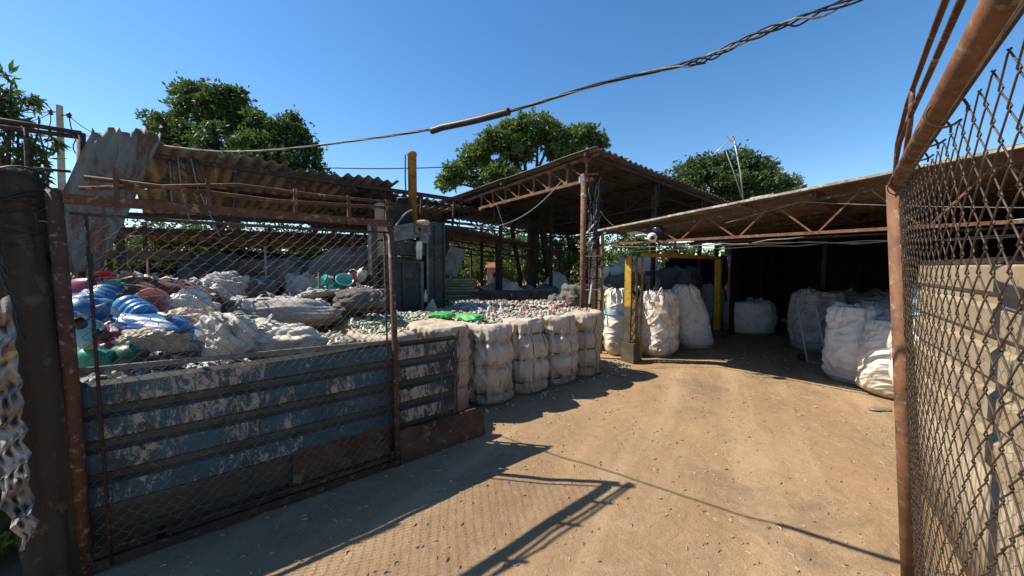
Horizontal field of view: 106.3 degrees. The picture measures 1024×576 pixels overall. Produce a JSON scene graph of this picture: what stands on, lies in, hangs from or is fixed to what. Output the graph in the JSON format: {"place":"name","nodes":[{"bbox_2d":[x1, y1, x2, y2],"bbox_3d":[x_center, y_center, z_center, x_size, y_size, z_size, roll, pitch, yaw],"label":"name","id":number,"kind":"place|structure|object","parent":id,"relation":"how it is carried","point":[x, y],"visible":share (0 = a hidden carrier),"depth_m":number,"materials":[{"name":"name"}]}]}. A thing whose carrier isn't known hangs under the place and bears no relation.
{"place":"outdoors","nodes":[
{"label":"outdoors","id":0,"kind":"place"},
{"bbox_2d":[75,212,367,278],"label":"beam","id":1,"kind":"structure","parent":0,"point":[224,218],"depth_m":6.14,"materials":[{"name":"brown metal"}]},
{"bbox_2d":[116,141,479,274],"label":"roof","id":2,"kind":"structure","parent":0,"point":[169,165],"depth_m":7.17,"materials":[{"name":"brown metal"}]},
{"bbox_2d":[159,0,862,152],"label":"overhead cable","id":3,"kind":"object","parent":2,"relation":"attached to","point":[504,112],"visible":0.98,"depth_m":2.10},
{"bbox_2d":[445,246,465,277],"bbox_3d":[-1.245,-0.560,8.132,0.503,0.678,0.340,0,3,5],"label":"leaning board","id":4,"kind":"object","parent":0,"point":[454,258],"visible":0.86,"depth_m":8.12,"materials":[{"name":"metal"}]},
{"bbox_2d":[0,269,965,575],"bbox_3d":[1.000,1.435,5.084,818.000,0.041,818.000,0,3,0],"label":"ground","id":5,"kind":"structure","parent":0,"point":[632,545],"depth_m":2.86,"materials":[{"name":"soil"}]},
{"bbox_2d":[0,487,17,556],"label":"weeds","id":6,"kind":"object","parent":5,"relation":"on","point":[5,534],"visible":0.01,"depth_m":2.18,"materials":[{"name":"green plant"}]},
{"bbox_2d":[23,127,29,169],"bbox_3d":[-3.255,0.244,2.637,0.031,2.632,0.024,0,3,0],"label":"rail post","id":7,"kind":"object","parent":5,"relation":"on","point":[26,146],"visible":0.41,"depth_m":2.57,"materials":[{"name":"brown metal"}]},
{"bbox_2d":[0,124,78,138],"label":"rail","id":8,"kind":"object","parent":7,"relation":"attached to","point":[38,131],"visible":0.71,"depth_m":2.63,"materials":[{"name":"brown metal"}]},
{"bbox_2d":[0,118,81,134],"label":"rail","id":9,"kind":"object","parent":7,"relation":"attached to","point":[38,126],"visible":1,"depth_m":2.63,"materials":[{"name":"brown metal"}]},
{"bbox_2d":[0,59,70,189],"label":"loquat tree","id":10,"kind":"object","parent":5,"relation":"on","point":[11,111],"visible":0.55,"depth_m":4.59,"materials":[{"name":"green plant"}]},
{"bbox_2d":[0,166,80,575],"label":"log post","id":11,"kind":"object","parent":5,"relation":"on","point":[51,548],"visible":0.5,"depth_m":1.96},
{"bbox_2d":[0,165,50,340],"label":"wire coil","id":12,"kind":"object","parent":11,"relation":"attached to","point":[4,276],"visible":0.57,"depth_m":1.88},
{"bbox_2d":[44,167,399,575],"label":"gate","id":13,"kind":"structure","parent":11,"relation":"attached to","point":[56,200],"depth_m":2.31,"materials":[{"name":"red metal"}]},
{"bbox_2d":[292,427,391,491],"bbox_3d":[-1.319,1.322,3.037,0.735,0.296,0.050,-3,4,-41],"label":"scrap board","id":14,"kind":"object","parent":13,"relation":"attached to","point":[319,459],"visible":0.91,"depth_m":3.00,"materials":[{"name":"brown wood"}]},
{"bbox_2d":[47,104,75,189],"bbox_3d":[-10.869,-1.603,9.358,0.744,5.613,0.251,1,3,14],"label":"utility pole","id":15,"kind":"object","parent":5,"relation":"on","point":[61,179],"visible":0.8,"depth_m":9.28,"materials":[{"name":"concrete"}]},
{"bbox_2d":[76,133,85,277],"bbox_3d":[-4.031,0.035,3.627,0.160,2.944,0.060,0,3,0],"label":"sheet post","id":16,"kind":"object","parent":5,"relation":"on","point":[80,142],"visible":0.14,"depth_m":3.54,"materials":[{"name":"grey metal"}]},
{"bbox_2d":[63,127,162,270],"bbox_3d":[-3.753,-0.809,3.469,1.080,1.316,0.057,-1,3,-13],"label":"leaning sheet","id":17,"kind":"object","parent":16,"relation":"attached to","point":[129,156],"visible":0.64,"depth_m":3.47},
{"bbox_2d":[106,250,192,271],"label":"beam","id":18,"kind":"structure","parent":5,"relation":"on","point":[112,254],"depth_m":5.74,"materials":[{"name":"brown metal"}]},
{"bbox_2d":[177,253,239,282],"bbox_3d":[-4.801,-0.183,6.103,0.776,0.745,0.248,-2,4,-39],"label":"tarpaulin","id":19,"kind":"object","parent":18,"relation":"hanging from","point":[199,272],"visible":0.34,"depth_m":6.06,"materials":[{"name":"plastic"}]},
{"bbox_2d":[104,219,240,274],"bbox_3d":[-11.047,-0.622,11.906,4.592,3.588,4.206,0,3,0],"label":"shrub","id":20,"kind":"object","parent":5,"relation":"on","point":[165,248],"visible":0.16,"depth_m":11.38,"materials":[{"name":"green plant"}]},
{"bbox_2d":[0,326,467,483],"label":"scrap heap","id":21,"kind":"object","parent":5,"relation":"on","point":[195,354],"visible":0.02,"depth_m":3.51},
{"bbox_2d":[77,348,114,367],"bbox_3d":[-2.655,0.445,2.429,0.221,0.140,0.137,12,0,-13],"label":"water jug","id":22,"kind":"object","parent":21,"relation":"on","point":[83,356],"visible":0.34,"depth_m":2.38,"materials":[{"name":"green plastic"}]},
{"bbox_2d":[111,327,185,350],"bbox_3d":[-2.592,0.358,2.774,0.410,0.164,0.309,-1,3,-17],"label":"sack","id":23,"kind":"object","parent":21,"relation":"on","point":[158,341],"visible":0.56,"depth_m":2.69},
{"bbox_2d":[110,312,197,342],"bbox_3d":[-2.645,0.295,2.863,0.618,0.180,0.282,8,6,-6],"label":"sack","id":24,"kind":"object","parent":23,"relation":"on","point":[142,319],"visible":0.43,"depth_m":2.79,"materials":[{"name":"plastic"}]},
{"bbox_2d":[80,349,253,382],"bbox_3d":[-3.485,0.681,3.354,3.513,0.859,3.878,-1,3,-22],"label":"loose scrap","id":25,"kind":"object","parent":21,"relation":"on","point":[102,377],"visible":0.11,"depth_m":2.83,"materials":[{"name":"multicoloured plastic"}]},
{"bbox_2d":[108,344,149,364],"bbox_3d":[-2.522,0.447,2.524,0.245,0.156,0.152,-9,2,7],"label":"water jug","id":26,"kind":"object","parent":25,"relation":"on","point":[129,356],"visible":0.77,"depth_m":2.48,"materials":[{"name":"plastic"}]},
{"bbox_2d":[167,332,202,352],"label":"sack","id":27,"kind":"object","parent":25,"relation":"on","point":[183,345],"visible":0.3,"depth_m":2.84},
{"bbox_2d":[168,307,213,323],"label":"sack","id":28,"kind":"object","parent":27,"relation":"on","point":[181,311],"visible":0.29,"depth_m":3.05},
{"bbox_2d":[167,302,221,312],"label":"sack","id":29,"kind":"object","parent":25,"relation":"on","point":[217,305],"visible":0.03,"depth_m":3.71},
{"bbox_2d":[163,288,217,311],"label":"sack","id":30,"kind":"object","parent":29,"relation":"on","point":[186,294],"visible":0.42,"depth_m":3.31,"materials":[{"name":"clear plastic"}]},
{"bbox_2d":[135,288,171,312],"bbox_3d":[-2.998,0.139,3.192,0.296,0.240,0.244,-28,-14,33],"label":"bucket","id":31,"kind":"object","parent":30,"relation":"on","point":[156,295],"visible":0.41,"depth_m":3.24,"materials":[{"name":"plastic"}]},
{"bbox_2d":[194,312,258,358],"bbox_3d":[-2.221,0.361,3.010,0.428,0.352,0.412,-1,3,-17],"label":"sack","id":32,"kind":"object","parent":25,"relation":"on","point":[224,342],"visible":0.63,"depth_m":2.88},
{"bbox_2d":[251,318,328,359],"bbox_3d":[-1.970,0.431,3.326,0.712,0.322,0.485,5,4,-20],"label":"sack","id":33,"kind":"object","parent":25,"relation":"on","point":[295,336],"visible":0.48,"depth_m":3.19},
{"bbox_2d":[195,278,232,305],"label":"sack","id":34,"kind":"object","parent":21,"relation":"on","point":[213,284],"visible":0.14,"depth_m":4.01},
{"bbox_2d":[115,276,226,313],"bbox_3d":[-3.303,0.082,3.720,0.911,0.311,0.596,14,3,-29],"label":"sack","id":35,"kind":"object","parent":34,"relation":"on","point":[138,284],"visible":0.32,"depth_m":3.54,"materials":[{"name":"red fabric"}]},
{"bbox_2d":[73,269,408,375],"bbox_3d":[-2.736,0.300,4.110,3.539,0.994,3.333,-3,4,-43],"label":"scrap","id":36,"kind":"object","parent":21,"relation":"on","point":[197,333],"visible":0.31,"depth_m":3.24,"materials":[{"name":"white plastic"}]},
{"bbox_2d":[72,289,125,296],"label":"sack","id":37,"kind":"object","parent":36,"relation":"on","point":[78,294],"visible":0.06,"depth_m":3.30,"materials":[{"name":"white plastic"}]},
{"bbox_2d":[79,284,122,300],"bbox_3d":[-3.478,0.098,3.263,0.236,0.236,0.393,-2,22,-29],"label":"water jug","id":38,"kind":"object","parent":37,"relation":"on","point":[99,292],"visible":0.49,"depth_m":3.21,"materials":[{"name":"blue plastic"}]},
{"bbox_2d":[198,271,248,300],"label":"sack","id":39,"kind":"object","parent":36,"relation":"on","point":[234,289],"visible":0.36,"depth_m":4.40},
{"bbox_2d":[245,277,278,298],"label":"sack","id":40,"kind":"object","parent":21,"relation":"on","point":[253,284],"visible":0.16,"depth_m":5.08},
{"bbox_2d":[225,296,341,326],"bbox_3d":[-2.560,0.259,4.328,1.174,0.319,0.657,1,3,-26],"label":"sack","id":41,"kind":"object","parent":21,"relation":"on","point":[295,308],"visible":0.6,"depth_m":4.15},
{"bbox_2d":[262,255,311,287],"bbox_3d":[-3.826,-0.282,6.775,0.993,0.547,0.749,10,5,-17],"label":"sack","id":42,"kind":"object","parent":21,"relation":"on","point":[283,268],"visible":0.44,"depth_m":6.53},
{"bbox_2d":[239,257,278,277],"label":"sack","id":43,"kind":"object","parent":42,"relation":"on","point":[253,264],"visible":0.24,"depth_m":6.67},
{"bbox_2d":[308,246,367,297],"bbox_3d":[-2.935,-0.307,6.620,1.244,0.705,0.845,-22,-1,-15],"label":"sack","id":44,"kind":"object","parent":42,"relation":"on","point":[335,259],"visible":0.4,"depth_m":6.26,"materials":[{"name":"grey plastic"}]},
{"bbox_2d":[284,274,326,300],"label":"sack","id":45,"kind":"object","parent":21,"relation":"on","point":[300,283],"visible":0.34,"depth_m":5.39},
{"bbox_2d":[320,306,363,327],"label":"sack","id":46,"kind":"object","parent":21,"relation":"on","point":[344,317],"visible":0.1,"depth_m":4.74,"materials":[{"name":"fabric"}]},
{"bbox_2d":[333,286,384,314],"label":"sack","id":47,"kind":"object","parent":46,"relation":"on","point":[359,297],"visible":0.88,"depth_m":4.70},
{"bbox_2d":[362,151,445,314],"bbox_3d":[-1.860,-0.470,6.474,1.245,3.650,0.930,-3,4,-41],"label":"baling press","id":48,"kind":"object","parent":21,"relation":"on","point":[415,278],"visible":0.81,"depth_m":6.27,"materials":[{"name":"metal"}]},
{"bbox_2d":[380,260,423,314],"bbox_3d":[-1.758,0.311,6.193,0.700,1.520,0.088,-3,4,-41],"label":"door","id":49,"kind":"structure","parent":48,"relation":"in","point":[409,274],"depth_m":6.21,"materials":[{"name":"metal"}]},
{"bbox_2d":[134,71,335,249],"bbox_3d":[-10.593,-3.471,14.537,7.032,9.000,4.656,1,3,24],"label":"broadleaf tree","id":50,"kind":"object","parent":5,"relation":"on","point":[234,119],"visible":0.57,"depth_m":13.92,"materials":[{"name":"green plant"}]},
{"bbox_2d":[137,211,341,254],"bbox_3d":[-10.153,-1.053,15.378,6.463,4.067,7.551,0,3,0],"label":"shrub","id":51,"kind":"object","parent":5,"relation":"on","point":[258,247],"visible":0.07,"depth_m":14.30,"materials":[{"name":"green plant"}]},
{"bbox_2d":[111,227,381,272],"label":"beam","id":52,"kind":"structure","parent":5,"relation":"on","point":[189,232],"depth_m":6.94,"materials":[{"name":"brown metal"}]},
{"bbox_2d":[131,266,177,280],"bbox_3d":[-6.125,-0.080,6.677,0.890,0.732,0.223,-1,3,-15],"label":"tarpaulin","id":53,"kind":"object","parent":52,"relation":"hanging from","point":[170,271],"visible":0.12,"depth_m":6.69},
{"bbox_2d":[224,250,305,295],"bbox_3d":[-4.449,-0.216,7.307,0.283,0.978,1.658,3,4,40],"label":"tarpaulin","id":54,"kind":"object","parent":52,"relation":"hanging from","point":[240,253],"visible":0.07,"depth_m":7.03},
{"bbox_2d":[79,333,457,546],"bbox_3d":[-1.503,0.969,2.953,2.531,1.150,0.140,-3,4,-40],"label":"blue fence","id":55,"kind":"object","parent":5,"relation":"on","point":[428,381],"visible":0.79,"depth_m":2.58,"materials":[{"name":"metal"}]},
{"bbox_2d":[315,330,357,351],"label":"bale","id":56,"kind":"object","parent":5,"relation":"on","point":[336,339],"visible":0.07,"depth_m":3.69,"materials":[{"name":"white plastic"}]},
{"bbox_2d":[332,313,399,333],"bbox_3d":[-1.887,0.885,4.860,0.718,1.115,0.878,-3,4,-43],"label":"bale","id":57,"kind":"object","parent":5,"relation":"on","point":[357,322],"visible":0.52,"depth_m":4.63,"materials":[{"name":"multicoloured plastic"}]},
{"bbox_2d":[346,324,417,428],"bbox_3d":[-1.408,0.942,4.219,0.711,1.070,0.941,-3,4,-43],"label":"bale","id":58,"kind":"object","parent":5,"relation":"on","point":[405,333],"visible":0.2,"depth_m":4.04,"materials":[{"name":"beige plastic"}]},
{"bbox_2d":[70,233,724,281],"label":"distant trees","id":59,"kind":"object","parent":5,"relation":"on","point":[692,250],"visible":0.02,"depth_m":43.56,"materials":[{"name":"green plant"}]},
{"bbox_2d":[378,310,430,327],"bbox_3d":[-1.394,0.867,5.268,0.706,1.108,0.905,-3,4,-41],"label":"bale","id":60,"kind":"object","parent":5,"relation":"on","point":[405,320],"visible":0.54,"depth_m":5.01,"materials":[{"name":"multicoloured plastic"}]},
{"bbox_2d":[309,187,508,289],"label":"roof","id":61,"kind":"structure","parent":5,"relation":"on","point":[433,210],"depth_m":9.21,"materials":[{"name":"brown metal"}]},
{"bbox_2d":[406,318,471,417],"bbox_3d":[-0.905,0.924,4.646,0.700,1.059,0.877,-3,4,-43],"label":"bale","id":62,"kind":"object","parent":5,"relation":"on","point":[431,327],"visible":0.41,"depth_m":4.42},
{"bbox_2d":[400,408,484,464],"bbox_3d":[-0.629,1.357,3.605,0.900,0.286,0.060,-3,4,-41],"label":"scrap board","id":63,"kind":"object","parent":5,"relation":"on","point":[428,438],"visible":0.97,"depth_m":3.56,"materials":[{"name":"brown wood"}]},
{"bbox_2d":[327,225,566,303],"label":"back roof","id":64,"kind":"structure","parent":5,"relation":"on","point":[472,238],"depth_m":12.04,"materials":[{"name":"brown metal"}]},
{"bbox_2d":[446,278,477,307],"bbox_3d":[-1.187,0.522,8.236,0.915,1.460,0.817,0,3,-8],"label":"sheet stack","id":65,"kind":"object","parent":5,"relation":"on","point":[459,285],"visible":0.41,"depth_m":7.87,"materials":[{"name":"metal"}]},
{"bbox_2d":[450,245,493,286],"bbox_3d":[-2.437,-1.024,19.952,3.149,3.695,2.597,1,3,16],"label":"shrub","id":66,"kind":"object","parent":5,"relation":"on","point":[465,264],"visible":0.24,"depth_m":19.50,"materials":[{"name":"green plant"}]},
{"bbox_2d":[446,299,497,310],"bbox_3d":[-0.750,0.765,6.910,0.714,1.136,0.952,-3,4,-39],"label":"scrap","id":67,"kind":"object","parent":5,"relation":"on","point":[456,304],"visible":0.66,"depth_m":6.73,"materials":[{"name":"multicoloured plastic"}]},
{"bbox_2d":[452,314,513,405],"bbox_3d":[-0.362,0.899,4.992,0.697,1.073,0.913,-3,4,-40],"label":"bale","id":68,"kind":"object","parent":5,"relation":"on","point":[491,358],"visible":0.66,"depth_m":4.66,"materials":[{"name":"white plastic"}]},
{"bbox_2d":[460,303,512,315],"bbox_3d":[-0.394,0.817,6.119,0.719,1.116,0.939,-2,4,-39],"label":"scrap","id":69,"kind":"object","parent":5,"relation":"on","point":[489,309],"visible":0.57,"depth_m":5.94,"materials":[{"name":"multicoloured plastic"}]},
{"bbox_2d":[446,289,553,305],"bbox_3d":[-0.246,0.633,8.558,2.423,1.225,0.993,-1,3,-10],"label":"sorting bench","id":70,"kind":"object","parent":5,"relation":"on","point":[515,295],"visible":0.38,"depth_m":8.13,"materials":[{"name":"metal"}]},
{"bbox_2d":[483,229,542,284],"bbox_3d":[0.023,-1.393,20.922,3.464,4.184,3.746,-2,4,-34],"label":"shrub","id":71,"kind":"object","parent":5,"relation":"on","point":[511,276],"visible":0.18,"depth_m":20.53,"materials":[{"name":"green plant"}]},
{"bbox_2d":[489,311,549,394],"bbox_3d":[0.099,0.879,5.427,0.656,1.066,0.872,-3,4,-42],"label":"bale","id":72,"kind":"object","parent":5,"relation":"on","point":[529,361],"visible":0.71,"depth_m":5.10,"materials":[{"name":"white plastic"}]},
{"bbox_2d":[434,106,611,288],"bbox_3d":[0.409,-3.210,15.879,7.454,8.325,3.087,0,3,0],"label":"airy tree","id":73,"kind":"object","parent":5,"relation":"on","point":[516,143],"visible":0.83,"depth_m":15.33,"materials":[{"name":"green plant"}]},
{"bbox_2d":[529,213,543,287],"bbox_3d":[0.778,-1.024,12.459,0.944,4.172,0.303,0,3,0],"label":"tree trunk","id":74,"kind":"object","parent":5,"relation":"on","point":[534,264],"visible":0.39,"depth_m":12.37,"materials":[{"name":"brown plant"}]},
{"bbox_2d":[122,330,957,575],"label":"ground litter","id":75,"kind":"object","parent":5,"relation":"on","point":[798,571],"visible":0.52,"depth_m":2.91,"materials":[{"name":"plastic"}]},
{"bbox_2d":[535,216,548,280],"bbox_3d":[0.966,-1.083,12.765,0.872,4.206,0.328,0,3,0],"label":"tree trunk","id":76,"kind":"object","parent":5,"relation":"on","point":[544,244],"visible":0.31,"depth_m":12.65,"materials":[{"name":"brown plant"}]},
{"bbox_2d":[516,233,579,287],"bbox_3d":[1.711,-0.978,17.128,2.978,3.757,2.882,-3,4,-44],"label":"shrub","id":77,"kind":"object","parent":5,"relation":"on","point":[564,263],"visible":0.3,"depth_m":16.75,"materials":[{"name":"green plant"}]},
{"bbox_2d":[523,307,578,384],"bbox_3d":[0.586,0.854,5.840,0.701,1.073,0.922,-2,4,-39],"label":"bale","id":78,"kind":"object","parent":5,"relation":"on","point":[560,334],"visible":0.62,"depth_m":5.49,"materials":[{"name":"white plastic"}]},
{"bbox_2d":[416,146,731,294],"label":"central roof","id":79,"kind":"structure","parent":5,"relation":"on","point":[631,192],"depth_m":9.89,"materials":[{"name":"orange metal"}]},
{"bbox_2d":[560,281,591,307],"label":"bag","id":80,"kind":"object","parent":5,"relation":"on","point":[567,287],"visible":0.12,"depth_m":8.60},
{"bbox_2d":[552,306,603,376],"bbox_3d":[1.042,0.835,6.259,0.688,1.066,0.901,-3,4,-43],"label":"bale","id":81,"kind":"object","parent":5,"relation":"on","point":[589,324],"visible":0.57,"depth_m":5.91,"materials":[{"name":"fabric"}]},
{"bbox_2d":[562,235,604,283],"bbox_3d":[3.089,-0.900,18.002,2.321,3.500,2.274,0,3,0],"label":"shrub","id":82,"kind":"object","parent":5,"relation":"on","point":[576,279],"visible":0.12,"depth_m":17.78,"materials":[{"name":"green plant"}]},
{"bbox_2d":[579,173,598,307],"bbox_3d":[1.344,-0.387,7.105,0.419,3.416,0.273,-1,3,-25],"label":"rusty pole","id":83,"kind":"object","parent":5,"relation":"on","point":[583,180],"visible":0.79,"depth_m":7.08,"materials":[{"name":"orange metal"}]},
{"bbox_2d":[578,175,613,352],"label":"lattice column","id":84,"kind":"structure","parent":5,"relation":"on","point":[595,260],"depth_m":7.59,"materials":[{"name":"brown metal"}]},
{"bbox_2d":[586,234,649,266],"bbox_3d":[5.236,-1.482,19.818,3.911,4.457,3.250,0,3,0],"label":"shrub","id":85,"kind":"object","parent":5,"relation":"on","point":[608,254],"visible":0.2,"depth_m":19.58,"materials":[{"name":"green plant"}]},
{"bbox_2d":[602,288,634,355],"bbox_3d":[2.108,0.637,7.582,0.634,1.320,0.548,0,3,-6],"label":"bag","id":86,"kind":"object","parent":5,"relation":"on","point":[613,328],"visible":0.66,"depth_m":7.36,"materials":[{"name":"white fabric"}]},
{"bbox_2d":[603,272,644,317],"bbox_3d":[2.619,0.419,9.059,1.004,1.598,0.895,1,3,17],"label":"bag","id":87,"kind":"object","parent":5,"relation":"on","point":[610,279],"visible":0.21,"depth_m":8.71,"materials":[{"name":"blue fabric"}]},
{"bbox_2d":[621,255,640,362],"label":"yellow column","id":88,"kind":"structure","parent":5,"relation":"on","point":[630,350],"depth_m":6.92,"materials":[{"name":"metal"}]},
{"bbox_2d":[637,285,679,356],"bbox_3d":[2.866,0.628,7.533,0.823,1.343,0.727,-2,4,-34],"label":"bag","id":89,"kind":"object","parent":5,"relation":"on","point":[661,322],"visible":0.91,"depth_m":7.24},
{"bbox_2d":[643,269,678,289],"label":"bag","id":90,"kind":"object","parent":5,"relation":"on","point":[668,279],"visible":0.2,"depth_m":10.21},
{"bbox_2d":[660,265,702,290],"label":"bag","id":91,"kind":"object","parent":5,"relation":"on","point":[687,275],"visible":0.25,"depth_m":10.54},
{"bbox_2d":[640,253,725,359],"bbox_3d":[3.691,0.281,8.209,3.752,1.965,0.320,-3,4,-41],"label":"yellow frame","id":92,"kind":"object","parent":5,"relation":"on","point":[717,332],"visible":0.93,"depth_m":9.22,"materials":[{"name":"paint"}]},
{"bbox_2d":[672,283,713,348],"bbox_3d":[3.864,0.581,8.274,0.904,1.358,0.724,-1,3,-11],"label":"bag","id":93,"kind":"object","parent":5,"relation":"on","point":[695,331],"visible":0.73,"depth_m":7.99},
{"bbox_2d":[701,283,727,326],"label":"bag","id":94,"kind":"object","parent":5,"relation":"on","point":[707,293],"visible":0.24,"depth_m":10.78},
{"bbox_2d":[658,139,802,300],"bbox_3d":[9.262,-2.668,16.873,6.818,7.140,3.837,0,3,0],"label":"round tree","id":95,"kind":"object","parent":5,"relation":"on","point":[761,175],"visible":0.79,"depth_m":15.93,"materials":[{"name":"green plant"}]},
{"bbox_2d":[722,296,777,334],"bbox_3d":[6.199,0.692,10.022,1.197,0.950,1.151,1,3,11],"label":"bag","id":96,"kind":"object","parent":5,"relation":"on","point":[756,316],"visible":0.88,"depth_m":9.58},
{"bbox_2d":[598,143,1023,334],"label":"shed","id":97,"kind":"structure","parent":5,"relation":"on","point":[832,236],"depth_m":6.81,"materials":[{"name":"orange metal"}]},
{"bbox_2d":[665,255,727,286],"bbox_3d":[6.154,-0.348,12.729,2.571,1.523,0.360,-1,3,-19],"label":"tarpaulin","id":98,"kind":"object","parent":97,"relation":"hanging from","point":[707,273],"visible":0.24,"depth_m":12.90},
{"bbox_2d":[797,302,825,363],"bbox_3d":[5.518,0.808,7.020,0.506,1.053,0.680,1,3,23],"label":"sack trolley","id":99,"kind":"object","parent":5,"relation":"on","point":[800,356],"visible":0.7,"depth_m":7.04,"materials":[{"name":"metal"}]},
{"bbox_2d":[787,287,847,353],"bbox_3d":[6.191,0.635,7.817,0.933,1.298,0.877,1,3,11],"label":"bag","id":100,"kind":"object","parent":5,"relation":"on","point":[812,298],"visible":0.69,"depth_m":7.57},
{"bbox_2d":[821,301,890,384],"bbox_3d":[5.199,0.802,5.750,0.876,1.186,0.774,-1,3,-14],"label":"bag","id":101,"kind":"object","parent":5,"relation":"on","point":[845,329],"visible":0.63,"depth_m":5.60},
{"bbox_2d":[855,315,893,399],"bbox_3d":[5.191,0.900,5.052,1.060,1.063,0.916,0,3,6],"label":"bag","id":102,"kind":"object","parent":5,"relation":"on","point":[872,376],"visible":0.4,"depth_m":5.02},
{"bbox_2d":[886,0,1023,575],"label":"gate","id":103,"kind":"structure","parent":5,"relation":"on","point":[989,27],"depth_m":1.02,"materials":[{"name":"orange metal"}]},
{"bbox_2d":[914,256,1023,575],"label":"beige fence","id":104,"kind":"object","parent":5,"relation":"on","point":[1009,302],"visible":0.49,"depth_m":1.99,"materials":[{"name":"brown concrete"}]},
{"bbox_2d":[0,0,1023,266],"label":"sky","id":105,"kind":"structure","parent":0,"point":[826,96],"materials":[{"name":"blue"}]},
{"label":"sack","id":106,"kind":"object","parent":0,"visible":0},
{"bbox_2d":[92,324,121,348],"bbox_3d":[-2.867,0.362,2.715,0.209,0.215,0.337,-2,-15,-35],"label":"water jug","id":107,"kind":"object","parent":106,"relation":"on","point":[108,334],"visible":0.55,"depth_m":2.63,"materials":[{"name":"plastic"}]},
{"bbox_2d":[75,317,104,348],"bbox_3d":[-2.891,0.303,2.613,0.181,0.185,0.291,-2,-33,-27],"label":"water jug","id":108,"kind":"object","parent":107,"relation":"on","point":[81,331],"visible":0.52,"depth_m":2.54,"materials":[{"name":"plastic"}]},
{"bbox_3d":[-2.995,0.333,3.022,0.346,0.177,0.175,14,8,23],"label":"water jug","id":109,"kind":"object","parent":106,"relation":"on","visible":0},
{"bbox_2d":[73,298,113,323],"bbox_3d":[-3.175,0.188,2.861,0.228,0.227,0.379,0,-3,-9],"label":"water jug","id":110,"kind":"object","parent":109,"relation":"on","point":[79,305],"visible":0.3,"depth_m":2.83,"materials":[{"name":"blue plastic"}]},
{"bbox_2d":[112,295,158,313],"bbox_3d":[-2.926,0.168,2.965,0.342,0.205,0.205,23,10,16],"label":"water jug","id":111,"kind":"object","parent":109,"relation":"on","point":[133,302],"visible":0.6,"depth_m":2.89,"materials":[{"name":"plastic"}]},
{"bbox_3d":[-2.356,0.036,1.754,0.053,0.939,0.024,0,3,0],"label":"sheet rod","id":112,"kind":"object","parent":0,"visible":0},
{"bbox_2d":[0,295,38,550],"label":"crumpled sheet","id":113,"kind":"object","parent":112,"relation":"hanging from","point":[18,499],"visible":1,"depth_m":1.75,"materials":[{"name":"plastic"}]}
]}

